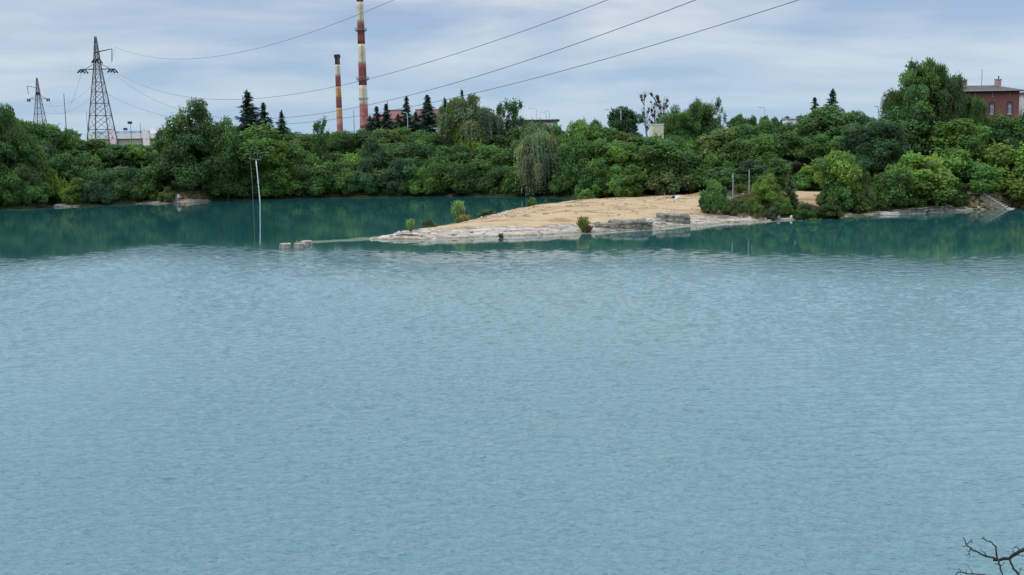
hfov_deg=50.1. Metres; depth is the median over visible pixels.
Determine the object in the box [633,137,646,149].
broadleaf tree
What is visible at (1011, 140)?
broadleaf tree
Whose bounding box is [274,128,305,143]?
broadleaf tree
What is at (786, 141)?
broadleaf tree
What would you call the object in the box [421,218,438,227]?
leafy bush
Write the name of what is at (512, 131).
broadleaf tree
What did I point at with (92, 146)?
broadleaf tree
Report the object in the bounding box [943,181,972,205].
leafy bush
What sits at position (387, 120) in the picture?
spruce tree
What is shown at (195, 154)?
broadleaf tree
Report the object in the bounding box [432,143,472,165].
broadleaf tree
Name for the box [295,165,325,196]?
leafy bush
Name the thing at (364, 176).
leafy bush
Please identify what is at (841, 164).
leafy bush
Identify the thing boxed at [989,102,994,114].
window
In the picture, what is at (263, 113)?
spruce tree
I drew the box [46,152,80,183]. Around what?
broadleaf tree
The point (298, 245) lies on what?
concrete block
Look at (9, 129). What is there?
broadleaf tree
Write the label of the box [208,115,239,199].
broadleaf tree
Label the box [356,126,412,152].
broadleaf tree
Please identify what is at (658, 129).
cream building
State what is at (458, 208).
willow sapling
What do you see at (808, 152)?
broadleaf tree
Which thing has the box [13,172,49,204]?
leafy bush
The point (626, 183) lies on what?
leafy bush
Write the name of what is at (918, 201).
leafy bush
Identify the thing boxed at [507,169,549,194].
leafy bush
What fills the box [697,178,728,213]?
leafy bush
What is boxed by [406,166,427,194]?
leafy bush
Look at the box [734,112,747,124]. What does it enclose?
broadleaf tree
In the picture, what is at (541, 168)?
willow tree
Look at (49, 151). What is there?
broadleaf tree
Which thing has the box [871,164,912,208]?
leafy bush
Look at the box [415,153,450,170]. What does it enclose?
broadleaf tree
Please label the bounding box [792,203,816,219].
leafy bush
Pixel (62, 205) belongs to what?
shore rock
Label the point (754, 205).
leafy bush
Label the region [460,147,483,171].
broadleaf tree
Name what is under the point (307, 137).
broadleaf tree
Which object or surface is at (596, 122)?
broadleaf tree
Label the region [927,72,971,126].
birch tree
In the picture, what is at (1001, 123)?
broadleaf tree
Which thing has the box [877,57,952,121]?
birch tree
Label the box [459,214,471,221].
weed tuft
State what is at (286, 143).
broadleaf tree
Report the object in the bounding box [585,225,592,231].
weed tuft
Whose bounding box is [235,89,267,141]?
spruce tree
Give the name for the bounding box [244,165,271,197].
leafy bush
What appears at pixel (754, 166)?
leafy bush
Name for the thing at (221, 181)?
leafy bush
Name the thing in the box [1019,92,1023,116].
white outbuilding
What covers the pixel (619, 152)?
broadleaf tree
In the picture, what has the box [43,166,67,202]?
leafy bush
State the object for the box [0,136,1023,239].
ground
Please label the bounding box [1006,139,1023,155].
broadleaf tree
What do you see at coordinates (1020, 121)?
broadleaf tree
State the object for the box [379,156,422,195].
leafy bush
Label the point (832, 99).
spruce tree
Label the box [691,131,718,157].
broadleaf tree
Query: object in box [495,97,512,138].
poplar tree
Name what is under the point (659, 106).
mistletoe tree
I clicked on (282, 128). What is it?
spruce tree
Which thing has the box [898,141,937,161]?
broadleaf tree
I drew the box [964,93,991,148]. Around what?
birch tree
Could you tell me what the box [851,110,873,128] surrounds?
broadleaf tree
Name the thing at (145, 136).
white stadium building
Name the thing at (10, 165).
broadleaf tree
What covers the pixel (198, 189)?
bank grass
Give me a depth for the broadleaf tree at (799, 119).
192.91 m
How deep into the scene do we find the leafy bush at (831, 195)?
152.04 m
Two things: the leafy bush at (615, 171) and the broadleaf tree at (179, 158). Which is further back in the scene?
the broadleaf tree at (179, 158)
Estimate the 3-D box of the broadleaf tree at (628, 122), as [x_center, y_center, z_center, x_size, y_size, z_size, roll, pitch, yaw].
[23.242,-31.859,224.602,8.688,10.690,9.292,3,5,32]
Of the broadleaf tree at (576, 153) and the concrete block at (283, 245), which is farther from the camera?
the broadleaf tree at (576, 153)
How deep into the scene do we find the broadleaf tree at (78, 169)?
221.41 m
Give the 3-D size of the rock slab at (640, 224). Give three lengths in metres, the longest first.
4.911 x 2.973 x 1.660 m
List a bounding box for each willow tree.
[436,93,508,149]
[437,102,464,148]
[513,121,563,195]
[521,141,554,194]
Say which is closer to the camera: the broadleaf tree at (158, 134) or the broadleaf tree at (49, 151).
the broadleaf tree at (49, 151)
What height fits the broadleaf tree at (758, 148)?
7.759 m
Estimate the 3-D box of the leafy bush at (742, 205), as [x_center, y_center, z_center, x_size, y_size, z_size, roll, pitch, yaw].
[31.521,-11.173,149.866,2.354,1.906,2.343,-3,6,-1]
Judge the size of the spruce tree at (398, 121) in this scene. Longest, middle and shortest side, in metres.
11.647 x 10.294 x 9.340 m
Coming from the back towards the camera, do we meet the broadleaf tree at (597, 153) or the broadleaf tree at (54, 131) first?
the broadleaf tree at (54, 131)
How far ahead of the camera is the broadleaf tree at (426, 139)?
242.49 m
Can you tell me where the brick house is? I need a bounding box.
[924,74,1023,121]
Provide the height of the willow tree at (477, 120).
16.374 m
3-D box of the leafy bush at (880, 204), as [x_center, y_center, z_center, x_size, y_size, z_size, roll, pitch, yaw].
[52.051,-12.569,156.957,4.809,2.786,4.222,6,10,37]
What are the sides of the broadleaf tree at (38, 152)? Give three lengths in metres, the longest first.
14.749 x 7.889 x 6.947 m
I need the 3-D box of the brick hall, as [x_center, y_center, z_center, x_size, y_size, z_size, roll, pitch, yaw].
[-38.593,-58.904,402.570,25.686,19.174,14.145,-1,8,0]
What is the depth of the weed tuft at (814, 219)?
145.55 m
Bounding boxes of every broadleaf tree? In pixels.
[0,102,48,198]
[0,135,15,169]
[2,107,26,135]
[16,130,48,181]
[21,120,60,152]
[37,138,71,167]
[38,120,72,151]
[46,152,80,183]
[52,128,85,153]
[62,138,122,167]
[68,150,104,185]
[96,144,138,167]
[103,168,125,180]
[110,142,152,167]
[127,142,155,168]
[142,144,180,188]
[150,97,231,190]
[152,125,178,154]
[158,176,168,186]
[188,150,199,171]
[197,121,293,194]
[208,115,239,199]
[273,136,289,170]
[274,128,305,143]
[275,143,312,170]
[289,133,318,154]
[293,152,322,169]
[305,131,342,158]
[317,151,343,166]
[325,129,361,156]
[342,152,361,168]
[344,128,371,154]
[353,133,386,171]
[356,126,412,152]
[364,141,418,169]
[392,125,428,141]
[395,141,434,166]
[407,133,442,157]
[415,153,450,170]
[426,131,454,148]
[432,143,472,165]
[450,128,484,152]
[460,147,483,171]
[470,143,512,172]
[478,135,510,149]
[501,126,524,146]
[506,146,518,171]
[509,117,543,149]
[549,122,566,144]
[556,132,595,180]
[560,118,600,152]
[581,137,613,163]
[589,117,602,131]
[589,125,619,144]
[599,139,642,168]
[607,106,644,137]
[610,131,642,151]
[621,153,644,171]
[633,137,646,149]
[636,132,697,176]
[657,104,700,144]
[666,135,687,149]
[677,138,697,154]
[689,97,715,138]
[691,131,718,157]
[695,117,721,136]
[697,125,733,159]
[716,139,748,168]
[721,123,756,153]
[726,116,741,127]
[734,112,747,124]
[737,133,784,163]
[744,113,757,127]
[748,118,777,138]
[758,115,772,125]
[764,130,803,161]
[771,122,798,160]
[772,116,780,127]
[784,136,822,167]
[790,116,814,134]
[792,102,859,139]
[813,130,844,161]
[833,116,916,181]
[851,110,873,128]
[878,95,940,154]
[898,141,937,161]
[926,118,991,162]
[984,121,996,148]
[986,136,1017,164]
[988,109,1013,144]
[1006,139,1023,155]
[1008,114,1023,140]
[1016,109,1023,140]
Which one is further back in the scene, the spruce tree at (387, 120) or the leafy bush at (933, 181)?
the spruce tree at (387, 120)
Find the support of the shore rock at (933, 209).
on the ground at (539, 221)
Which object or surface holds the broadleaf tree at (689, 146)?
on the ground at (539, 221)
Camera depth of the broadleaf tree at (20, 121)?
223.98 m
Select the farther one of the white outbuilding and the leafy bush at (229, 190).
the leafy bush at (229, 190)
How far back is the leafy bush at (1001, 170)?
166.39 m
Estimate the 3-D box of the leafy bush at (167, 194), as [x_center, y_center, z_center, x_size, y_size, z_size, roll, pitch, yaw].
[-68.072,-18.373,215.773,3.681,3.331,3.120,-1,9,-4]
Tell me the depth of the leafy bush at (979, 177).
161.75 m
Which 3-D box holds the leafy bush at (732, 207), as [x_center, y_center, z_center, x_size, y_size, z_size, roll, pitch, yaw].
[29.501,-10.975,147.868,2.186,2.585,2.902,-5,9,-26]
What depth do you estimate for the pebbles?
139.31 m
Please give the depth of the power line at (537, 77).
114.33 m
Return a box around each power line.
[82,0,694,118]
[97,0,797,124]
[111,0,606,99]
[112,0,392,58]
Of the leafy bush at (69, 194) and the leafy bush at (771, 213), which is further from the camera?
the leafy bush at (69, 194)
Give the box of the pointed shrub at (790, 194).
[784,169,799,210]
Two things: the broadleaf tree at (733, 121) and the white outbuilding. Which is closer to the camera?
the white outbuilding
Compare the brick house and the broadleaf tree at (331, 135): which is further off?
the broadleaf tree at (331, 135)
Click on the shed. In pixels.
(790, 120)
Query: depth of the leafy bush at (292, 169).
226.76 m
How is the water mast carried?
in the lake water
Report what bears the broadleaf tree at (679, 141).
on the ground at (539, 221)
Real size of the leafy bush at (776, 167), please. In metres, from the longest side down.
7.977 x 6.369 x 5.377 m
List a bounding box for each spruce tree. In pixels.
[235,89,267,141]
[254,102,280,133]
[275,109,290,143]
[363,115,372,130]
[369,106,384,134]
[380,104,396,132]
[391,114,403,129]
[397,96,413,134]
[409,111,419,132]
[411,94,437,133]
[439,97,447,119]
[809,97,818,111]
[824,88,843,110]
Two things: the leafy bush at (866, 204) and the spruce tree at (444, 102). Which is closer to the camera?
the leafy bush at (866, 204)
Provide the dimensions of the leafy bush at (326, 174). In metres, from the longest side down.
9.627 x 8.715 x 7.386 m
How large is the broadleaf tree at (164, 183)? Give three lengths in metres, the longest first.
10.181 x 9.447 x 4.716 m
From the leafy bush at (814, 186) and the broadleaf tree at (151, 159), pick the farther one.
the broadleaf tree at (151, 159)
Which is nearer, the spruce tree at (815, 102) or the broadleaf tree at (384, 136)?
the spruce tree at (815, 102)
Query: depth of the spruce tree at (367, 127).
259.05 m
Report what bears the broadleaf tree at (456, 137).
on the ground at (539, 221)
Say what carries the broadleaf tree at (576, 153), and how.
on the ground at (539, 221)
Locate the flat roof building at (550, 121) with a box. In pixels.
[510,118,559,128]
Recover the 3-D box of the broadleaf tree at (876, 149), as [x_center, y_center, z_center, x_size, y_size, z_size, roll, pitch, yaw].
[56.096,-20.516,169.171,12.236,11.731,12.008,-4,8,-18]
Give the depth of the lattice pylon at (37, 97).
511.51 m
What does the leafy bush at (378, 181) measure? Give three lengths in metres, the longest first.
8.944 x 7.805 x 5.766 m
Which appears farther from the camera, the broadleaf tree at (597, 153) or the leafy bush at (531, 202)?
the broadleaf tree at (597, 153)
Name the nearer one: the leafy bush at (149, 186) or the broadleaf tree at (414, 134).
the leafy bush at (149, 186)
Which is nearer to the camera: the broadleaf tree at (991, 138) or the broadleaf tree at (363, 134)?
the broadleaf tree at (991, 138)
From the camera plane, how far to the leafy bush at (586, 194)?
184.75 m
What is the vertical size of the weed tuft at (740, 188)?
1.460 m
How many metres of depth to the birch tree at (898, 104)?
187.20 m
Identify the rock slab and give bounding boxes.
[594,222,618,230]
[608,218,648,229]
[646,222,652,229]
[656,213,690,223]
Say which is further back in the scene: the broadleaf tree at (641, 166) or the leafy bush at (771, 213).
the broadleaf tree at (641, 166)
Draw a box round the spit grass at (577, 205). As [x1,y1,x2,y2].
[460,189,707,222]
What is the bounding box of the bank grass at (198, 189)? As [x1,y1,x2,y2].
[0,186,560,206]
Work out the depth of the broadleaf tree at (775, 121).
285.71 m
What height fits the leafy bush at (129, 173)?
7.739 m
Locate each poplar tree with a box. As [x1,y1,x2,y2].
[310,116,330,159]
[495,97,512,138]
[504,98,526,133]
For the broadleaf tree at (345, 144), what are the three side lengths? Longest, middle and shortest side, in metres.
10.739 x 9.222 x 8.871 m
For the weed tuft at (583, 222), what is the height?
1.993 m
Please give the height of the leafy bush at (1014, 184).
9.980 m
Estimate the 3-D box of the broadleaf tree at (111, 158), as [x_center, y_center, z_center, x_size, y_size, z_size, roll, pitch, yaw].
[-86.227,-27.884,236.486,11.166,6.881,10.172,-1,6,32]
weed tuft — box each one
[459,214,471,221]
[576,216,590,231]
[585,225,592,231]
[733,184,746,192]
[805,217,821,220]
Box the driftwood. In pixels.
[395,232,418,235]
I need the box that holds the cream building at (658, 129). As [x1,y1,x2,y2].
[649,124,663,140]
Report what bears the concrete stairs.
on the ground at (539, 221)
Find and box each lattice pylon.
[27,78,49,123]
[77,36,118,144]
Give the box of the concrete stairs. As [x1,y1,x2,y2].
[968,192,1014,209]
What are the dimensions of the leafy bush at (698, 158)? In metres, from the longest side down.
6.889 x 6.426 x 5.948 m
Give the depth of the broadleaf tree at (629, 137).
212.39 m
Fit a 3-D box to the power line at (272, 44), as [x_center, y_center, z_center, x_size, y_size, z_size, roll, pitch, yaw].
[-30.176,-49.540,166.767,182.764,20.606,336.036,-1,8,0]
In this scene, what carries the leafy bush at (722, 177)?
on the ground at (539, 221)
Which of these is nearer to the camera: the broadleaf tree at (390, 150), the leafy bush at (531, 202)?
the leafy bush at (531, 202)
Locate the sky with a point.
(779, 59)
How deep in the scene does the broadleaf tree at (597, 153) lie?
199.93 m
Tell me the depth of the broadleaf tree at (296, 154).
236.72 m
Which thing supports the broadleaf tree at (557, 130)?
on the ground at (539, 221)
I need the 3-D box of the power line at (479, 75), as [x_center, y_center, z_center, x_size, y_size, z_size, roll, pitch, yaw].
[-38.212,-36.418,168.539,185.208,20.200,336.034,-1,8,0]
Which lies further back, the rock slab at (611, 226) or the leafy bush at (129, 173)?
the leafy bush at (129, 173)
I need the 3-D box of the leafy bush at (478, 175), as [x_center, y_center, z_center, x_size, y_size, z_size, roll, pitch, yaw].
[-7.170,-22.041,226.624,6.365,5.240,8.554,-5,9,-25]
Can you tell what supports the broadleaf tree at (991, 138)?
on the ground at (539, 221)
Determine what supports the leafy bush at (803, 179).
on the ground at (539, 221)
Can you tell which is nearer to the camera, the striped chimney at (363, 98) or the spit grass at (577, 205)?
the spit grass at (577, 205)
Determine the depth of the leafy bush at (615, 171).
190.56 m
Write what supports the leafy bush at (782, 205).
on the ground at (539, 221)
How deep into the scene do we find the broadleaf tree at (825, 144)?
180.53 m
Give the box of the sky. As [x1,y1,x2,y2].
[0,0,1023,140]
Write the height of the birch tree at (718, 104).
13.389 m
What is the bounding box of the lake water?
[0,196,1023,574]
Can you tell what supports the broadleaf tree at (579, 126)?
on the ground at (539, 221)
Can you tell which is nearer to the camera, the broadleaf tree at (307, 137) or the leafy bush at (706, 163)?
the leafy bush at (706, 163)
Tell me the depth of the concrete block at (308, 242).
124.09 m
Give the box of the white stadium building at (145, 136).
[86,128,161,145]
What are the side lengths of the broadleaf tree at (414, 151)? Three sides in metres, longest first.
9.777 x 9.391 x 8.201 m
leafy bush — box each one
[0,166,34,205]
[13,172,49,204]
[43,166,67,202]
[59,176,86,203]
[76,166,112,203]
[101,170,130,200]
[118,165,139,200]
[126,162,164,200]
[157,186,175,201]
[201,171,238,195]
[205,172,249,197]
[233,168,253,196]
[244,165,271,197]
[255,171,291,198]
[260,167,301,196]
[287,162,307,195]
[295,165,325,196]
[306,160,347,195]
[324,157,362,194]
[346,157,377,194]
[364,167,392,193]
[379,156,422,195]
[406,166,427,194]
[420,158,453,194]
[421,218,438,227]
[441,160,477,193]
[467,170,487,193]
[477,209,495,216]
[478,165,506,193]
[496,161,520,192]
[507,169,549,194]
[526,197,536,206]
[529,168,561,194]
[550,171,578,194]
[575,157,612,197]
[576,189,596,198]
[600,165,623,196]
[606,163,647,196]
[639,153,696,195]
[682,166,710,191]
[689,154,700,168]
[694,152,724,184]
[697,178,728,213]
[702,166,754,188]
[722,197,739,214]
[730,157,767,183]
[737,199,748,211]
[746,198,764,212]
[750,173,781,208]
[752,156,792,187]
[764,207,779,219]
[774,195,794,214]
[792,163,823,189]
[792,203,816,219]
[807,171,821,189]
[810,148,865,195]
[814,173,863,210]
[815,203,844,217]
[851,194,873,212]
[858,170,877,209]
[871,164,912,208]
[871,169,885,182]
[877,195,890,208]
[879,150,961,205]
[892,187,927,208]
[936,146,1005,194]
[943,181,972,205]
[984,139,1023,204]
[987,163,1017,179]
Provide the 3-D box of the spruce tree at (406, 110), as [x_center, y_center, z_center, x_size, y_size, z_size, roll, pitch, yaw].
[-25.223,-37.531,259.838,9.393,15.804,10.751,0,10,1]
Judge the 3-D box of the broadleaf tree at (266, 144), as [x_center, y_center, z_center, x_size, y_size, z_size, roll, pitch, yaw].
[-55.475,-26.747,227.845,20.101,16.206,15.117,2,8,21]
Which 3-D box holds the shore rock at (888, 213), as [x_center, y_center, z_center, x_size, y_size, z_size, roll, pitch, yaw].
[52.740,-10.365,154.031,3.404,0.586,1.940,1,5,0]
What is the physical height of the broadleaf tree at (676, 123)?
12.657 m
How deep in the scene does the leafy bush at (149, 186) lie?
217.19 m
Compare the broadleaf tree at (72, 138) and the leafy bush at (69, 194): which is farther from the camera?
the broadleaf tree at (72, 138)
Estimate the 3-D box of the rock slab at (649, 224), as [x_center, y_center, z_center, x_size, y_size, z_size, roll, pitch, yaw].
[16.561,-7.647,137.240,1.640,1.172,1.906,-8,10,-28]
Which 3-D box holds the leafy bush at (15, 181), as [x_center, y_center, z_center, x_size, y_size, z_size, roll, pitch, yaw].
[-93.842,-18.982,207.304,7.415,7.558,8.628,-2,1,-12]
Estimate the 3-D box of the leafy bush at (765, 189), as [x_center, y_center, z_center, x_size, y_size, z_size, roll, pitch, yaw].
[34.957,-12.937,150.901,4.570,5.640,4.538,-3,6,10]
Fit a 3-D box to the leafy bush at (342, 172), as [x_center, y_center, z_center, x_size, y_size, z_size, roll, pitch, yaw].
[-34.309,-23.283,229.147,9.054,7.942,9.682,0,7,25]
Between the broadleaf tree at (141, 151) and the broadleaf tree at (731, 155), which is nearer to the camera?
the broadleaf tree at (731, 155)
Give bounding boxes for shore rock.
[54,204,71,206]
[861,213,877,215]
[876,212,898,214]
[891,207,929,213]
[927,206,943,212]
[943,205,955,211]
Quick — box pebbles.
[368,193,994,239]
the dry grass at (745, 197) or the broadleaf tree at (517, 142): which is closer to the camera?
the dry grass at (745, 197)
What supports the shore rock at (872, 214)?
on the ground at (539, 221)
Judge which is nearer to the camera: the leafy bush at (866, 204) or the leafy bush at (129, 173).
the leafy bush at (866, 204)
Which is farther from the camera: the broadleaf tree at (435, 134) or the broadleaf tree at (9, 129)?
the broadleaf tree at (435, 134)
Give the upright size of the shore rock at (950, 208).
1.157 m
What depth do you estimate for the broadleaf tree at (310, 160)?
234.70 m
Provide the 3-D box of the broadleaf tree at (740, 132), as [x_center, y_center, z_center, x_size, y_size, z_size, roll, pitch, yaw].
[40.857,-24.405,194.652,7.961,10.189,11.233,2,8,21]
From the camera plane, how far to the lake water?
50.02 m
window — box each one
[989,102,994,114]
[1007,102,1012,114]
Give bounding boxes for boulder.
[645,218,660,222]
[653,221,665,224]
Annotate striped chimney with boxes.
[334,54,342,131]
[355,0,368,128]
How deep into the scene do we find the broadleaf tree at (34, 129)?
229.15 m
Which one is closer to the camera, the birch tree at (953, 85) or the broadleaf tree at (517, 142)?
the birch tree at (953, 85)
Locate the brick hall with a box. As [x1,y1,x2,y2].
[371,101,439,130]
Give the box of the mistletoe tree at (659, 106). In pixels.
[639,91,668,138]
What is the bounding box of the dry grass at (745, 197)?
[727,191,969,217]
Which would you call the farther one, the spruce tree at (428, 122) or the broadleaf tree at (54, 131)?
the spruce tree at (428, 122)
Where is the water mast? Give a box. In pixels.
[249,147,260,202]
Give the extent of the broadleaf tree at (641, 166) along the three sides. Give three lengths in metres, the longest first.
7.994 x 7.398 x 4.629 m
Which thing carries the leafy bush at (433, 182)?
on the ground at (539, 221)
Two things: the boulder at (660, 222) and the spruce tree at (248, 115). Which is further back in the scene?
the spruce tree at (248, 115)
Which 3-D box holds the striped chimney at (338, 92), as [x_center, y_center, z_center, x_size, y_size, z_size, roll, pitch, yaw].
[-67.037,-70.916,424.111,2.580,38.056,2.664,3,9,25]
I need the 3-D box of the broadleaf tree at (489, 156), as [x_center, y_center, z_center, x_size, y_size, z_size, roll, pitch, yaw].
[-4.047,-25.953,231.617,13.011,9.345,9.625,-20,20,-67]
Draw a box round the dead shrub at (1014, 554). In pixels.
[955,536,1023,574]
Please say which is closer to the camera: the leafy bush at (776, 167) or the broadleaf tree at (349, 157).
the leafy bush at (776, 167)
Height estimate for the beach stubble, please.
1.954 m
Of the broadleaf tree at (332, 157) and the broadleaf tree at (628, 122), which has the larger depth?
the broadleaf tree at (332, 157)
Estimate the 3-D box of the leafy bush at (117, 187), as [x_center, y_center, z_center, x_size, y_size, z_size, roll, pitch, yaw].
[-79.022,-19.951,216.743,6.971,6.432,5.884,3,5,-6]
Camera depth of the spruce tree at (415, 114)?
258.01 m
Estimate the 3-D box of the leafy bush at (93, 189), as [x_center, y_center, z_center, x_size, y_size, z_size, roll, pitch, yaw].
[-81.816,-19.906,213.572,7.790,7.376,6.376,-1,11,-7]
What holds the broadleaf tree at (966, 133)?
on the ground at (539, 221)
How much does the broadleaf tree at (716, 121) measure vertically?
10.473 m
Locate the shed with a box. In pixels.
[781,118,798,124]
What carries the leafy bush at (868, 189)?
on the ground at (539, 221)
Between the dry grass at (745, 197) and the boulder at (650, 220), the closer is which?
the boulder at (650, 220)
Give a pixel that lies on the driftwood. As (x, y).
(411, 234)
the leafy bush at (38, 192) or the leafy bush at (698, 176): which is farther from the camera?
the leafy bush at (38, 192)
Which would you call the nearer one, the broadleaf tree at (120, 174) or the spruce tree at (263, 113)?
the broadleaf tree at (120, 174)
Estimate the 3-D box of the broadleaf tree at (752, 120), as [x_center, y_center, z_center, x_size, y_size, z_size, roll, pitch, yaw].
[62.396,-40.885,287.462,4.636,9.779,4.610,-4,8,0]
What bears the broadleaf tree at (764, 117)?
on the ground at (539, 221)
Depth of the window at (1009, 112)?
195.75 m
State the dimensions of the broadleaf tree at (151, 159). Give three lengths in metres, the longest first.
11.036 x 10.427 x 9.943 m
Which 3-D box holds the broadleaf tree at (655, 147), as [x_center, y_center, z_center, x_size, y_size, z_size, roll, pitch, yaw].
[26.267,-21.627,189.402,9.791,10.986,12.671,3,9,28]
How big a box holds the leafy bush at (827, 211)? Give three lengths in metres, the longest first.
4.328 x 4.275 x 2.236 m
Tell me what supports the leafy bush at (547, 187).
on the ground at (539, 221)
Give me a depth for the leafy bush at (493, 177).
223.10 m
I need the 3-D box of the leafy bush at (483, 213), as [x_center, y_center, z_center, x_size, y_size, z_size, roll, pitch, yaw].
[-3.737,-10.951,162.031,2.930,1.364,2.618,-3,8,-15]
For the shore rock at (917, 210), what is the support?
on the ground at (539, 221)
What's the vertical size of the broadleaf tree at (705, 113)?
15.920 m
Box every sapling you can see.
[406,219,414,230]
[451,199,465,222]
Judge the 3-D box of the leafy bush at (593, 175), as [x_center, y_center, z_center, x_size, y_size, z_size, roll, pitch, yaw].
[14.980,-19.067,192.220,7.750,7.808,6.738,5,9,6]
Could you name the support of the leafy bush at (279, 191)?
on the ground at (539, 221)
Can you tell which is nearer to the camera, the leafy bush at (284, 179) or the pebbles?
the pebbles
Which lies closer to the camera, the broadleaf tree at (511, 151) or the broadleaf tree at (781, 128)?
the broadleaf tree at (781, 128)
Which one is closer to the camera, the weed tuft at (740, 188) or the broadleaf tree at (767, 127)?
the weed tuft at (740, 188)
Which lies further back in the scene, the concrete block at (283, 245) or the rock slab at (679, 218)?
the rock slab at (679, 218)
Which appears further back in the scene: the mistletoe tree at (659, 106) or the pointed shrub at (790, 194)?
the mistletoe tree at (659, 106)
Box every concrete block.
[279,243,290,247]
[293,243,305,247]
[300,240,311,244]
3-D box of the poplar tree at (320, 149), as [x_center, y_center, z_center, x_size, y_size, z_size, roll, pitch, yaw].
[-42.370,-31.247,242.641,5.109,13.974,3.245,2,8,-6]
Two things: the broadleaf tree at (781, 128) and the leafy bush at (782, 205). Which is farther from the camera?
the broadleaf tree at (781, 128)
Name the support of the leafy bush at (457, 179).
on the ground at (539, 221)
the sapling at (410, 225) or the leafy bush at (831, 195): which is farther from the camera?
the leafy bush at (831, 195)
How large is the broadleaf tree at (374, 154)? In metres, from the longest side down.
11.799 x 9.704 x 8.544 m
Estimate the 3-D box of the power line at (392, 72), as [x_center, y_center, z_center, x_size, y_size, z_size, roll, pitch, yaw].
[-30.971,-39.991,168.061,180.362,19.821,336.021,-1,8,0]
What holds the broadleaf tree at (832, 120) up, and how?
on the ground at (539, 221)
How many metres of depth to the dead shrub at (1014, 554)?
6.35 m
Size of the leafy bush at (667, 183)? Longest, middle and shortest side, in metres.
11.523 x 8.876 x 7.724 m
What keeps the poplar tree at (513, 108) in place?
on the ground at (539, 221)
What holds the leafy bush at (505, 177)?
on the ground at (539, 221)
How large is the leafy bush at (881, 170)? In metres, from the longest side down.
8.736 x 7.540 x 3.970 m
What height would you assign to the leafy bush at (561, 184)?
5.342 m
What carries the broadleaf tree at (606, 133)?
on the ground at (539, 221)
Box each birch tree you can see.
[714,96,726,127]
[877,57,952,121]
[879,87,909,118]
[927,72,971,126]
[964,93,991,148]
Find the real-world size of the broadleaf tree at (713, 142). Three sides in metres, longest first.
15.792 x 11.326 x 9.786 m
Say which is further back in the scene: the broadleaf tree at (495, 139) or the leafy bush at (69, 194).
the broadleaf tree at (495, 139)
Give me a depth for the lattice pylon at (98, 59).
333.27 m
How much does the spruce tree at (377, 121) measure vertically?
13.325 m
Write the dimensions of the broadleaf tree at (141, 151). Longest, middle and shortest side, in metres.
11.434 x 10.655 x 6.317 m
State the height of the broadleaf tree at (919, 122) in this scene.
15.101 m
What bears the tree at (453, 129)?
on the ground at (539, 221)
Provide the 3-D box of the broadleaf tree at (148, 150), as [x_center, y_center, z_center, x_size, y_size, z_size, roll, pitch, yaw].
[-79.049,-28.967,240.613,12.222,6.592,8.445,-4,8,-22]
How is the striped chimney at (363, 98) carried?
on the ground at (539, 221)
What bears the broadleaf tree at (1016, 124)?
on the ground at (539, 221)
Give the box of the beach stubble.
[463,193,700,222]
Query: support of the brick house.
on the ground at (539, 221)

